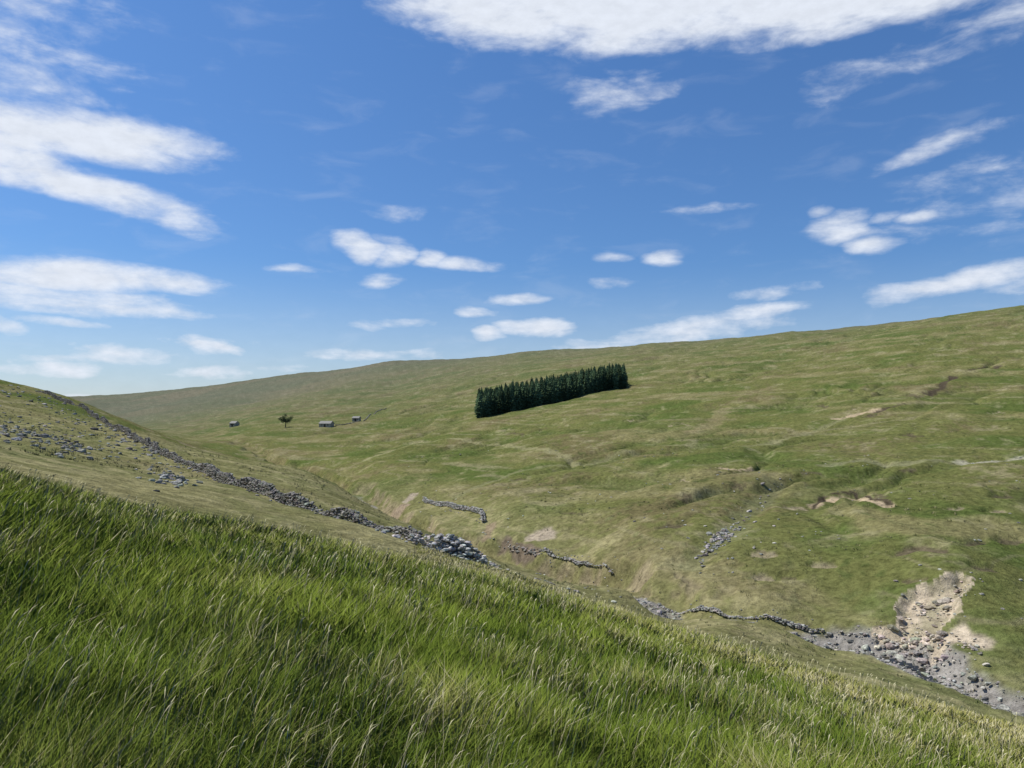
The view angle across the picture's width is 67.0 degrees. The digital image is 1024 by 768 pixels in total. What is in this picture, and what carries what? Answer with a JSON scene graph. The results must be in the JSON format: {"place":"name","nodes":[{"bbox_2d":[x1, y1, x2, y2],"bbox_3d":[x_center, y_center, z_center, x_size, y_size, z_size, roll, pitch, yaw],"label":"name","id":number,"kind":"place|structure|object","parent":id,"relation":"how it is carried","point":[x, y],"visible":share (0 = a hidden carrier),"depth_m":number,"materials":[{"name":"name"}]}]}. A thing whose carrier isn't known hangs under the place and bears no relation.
{"place":"outdoors","nodes":[
{"label":"outdoors","id":0,"kind":"place"},
{"bbox_2d":[0,305,1023,767],"bbox_3d":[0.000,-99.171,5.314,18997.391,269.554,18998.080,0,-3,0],"label":"moorland terrain","id":1,"kind":"structure","parent":0,"point":[934,381],"depth_m":152.95,"materials":[{"name":"green plant"}]},
{"bbox_2d":[0,383,202,491],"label":"hillside boulders","id":2,"kind":"object","parent":1,"relation":"on","point":[178,479],"visible":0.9,"depth_m":100.65,"materials":[{"name":"stone"}]},
{"bbox_2d":[38,390,423,541],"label":"drystone wall","id":3,"kind":"structure","parent":1,"relation":"on","point":[269,490],"depth_m":70.84,"materials":[{"name":"stone"}]},
{"bbox_2d":[229,421,239,426],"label":"stone barn","id":4,"kind":"structure","parent":1,"relation":"on","point":[233,423],"depth_m":534.16,"materials":[{"name":"stone"}]},
{"bbox_2d":[278,414,292,426],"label":"broadleaf tree","id":5,"kind":"object","parent":1,"relation":"on","point":[285,419],"visible":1,"depth_m":463.19,"materials":[{"name":"green plant"}]},
{"bbox_2d":[318,421,334,426],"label":"stone barn","id":6,"kind":"structure","parent":1,"relation":"on","point":[326,423],"depth_m":452.63,"materials":[{"name":"stone"}]},
{"bbox_2d":[352,416,360,421],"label":"stone barn","id":7,"kind":"structure","parent":1,"relation":"on","point":[355,418],"depth_m":474.75,"materials":[{"name":"stone"}]},
{"bbox_2d":[335,408,385,424],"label":"drystone wall","id":8,"kind":"structure","parent":1,"relation":"on","point":[359,420],"depth_m":473.40,"materials":[{"name":"stone"}]},
{"bbox_2d":[375,529,501,568],"bbox_3d":[-3.827,11.199,49.883,10.033,3.694,4.710,0,-3,0],"label":"stone heap","id":9,"kind":"object","parent":1,"relation":"on","point":[459,547],"visible":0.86,"depth_m":49.04,"materials":[{"name":"stone"}]},
{"bbox_2d":[418,496,486,522],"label":"drystone wall","id":10,"kind":"structure","parent":1,"relation":"on","point":[481,511],"depth_m":163.05,"materials":[{"name":"stone"}]},
{"bbox_2d":[0,462,1023,767],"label":"moor grass","id":11,"kind":"structure","parent":1,"relation":"on","point":[438,654],"depth_m":7.13,"materials":[{"name":"green plant"}]},
{"bbox_2d":[0,399,1023,711],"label":"rush tussocks","id":12,"kind":"object","parent":1,"relation":"on","point":[534,513],"visible":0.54,"depth_m":102.06,"materials":[{"name":"green plant"}]},
{"bbox_2d":[504,543,543,556],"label":"stream bank rocks","id":13,"kind":"object","parent":1,"relation":"on","point":[523,548],"visible":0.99,"depth_m":127.55,"materials":[{"name":"stone"}]},
{"bbox_2d":[474,363,628,417],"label":"conifer plantation","id":14,"kind":"object","parent":1,"relation":"on","point":[509,398],"visible":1,"depth_m":400.59,"materials":[{"name":"green plant"}]},
{"bbox_2d":[541,547,612,585],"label":"drystone wall","id":15,"kind":"structure","parent":1,"relation":"on","point":[549,553],"depth_m":117.37,"materials":[{"name":"stone"}]},
{"bbox_2d":[408,449,1022,624],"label":"scattered fieldstones","id":16,"kind":"object","parent":1,"relation":"on","point":[902,594],"visible":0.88,"depth_m":99.20,"materials":[{"name":"stone"}]},
{"bbox_2d":[694,478,781,566],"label":"gully stones","id":17,"kind":"object","parent":1,"relation":"on","point":[718,536],"visible":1,"depth_m":108.24,"materials":[{"name":"stone"}]},
{"bbox_2d":[657,600,823,638],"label":"drystone wall","id":18,"kind":"structure","parent":1,"relation":"on","point":[776,618],"depth_m":82.54,"materials":[{"name":"stone"}]},
{"bbox_2d":[636,598,1023,716],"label":"stream bed stones","id":19,"kind":"object","parent":1,"relation":"on","point":[900,657],"visible":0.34,"depth_m":70.64,"materials":[{"name":"stone"}]},
{"bbox_2d":[874,577,989,665],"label":"landslip stones","id":20,"kind":"object","parent":1,"relation":"on","point":[938,636],"visible":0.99,"depth_m":74.52,"materials":[{"name":"stone"}]},
{"bbox_2d":[0,0,1023,395],"label":"sky","id":21,"kind":"structure","parent":0,"point":[194,193],"materials":[{"name":"blue"}]},
{"bbox_2d":[638,600,936,682],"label":"stream water","id":22,"kind":"structure","parent":0,"point":[892,660],"depth_m":70.73,"materials":[{"name":"grey liquid"}]}
]}

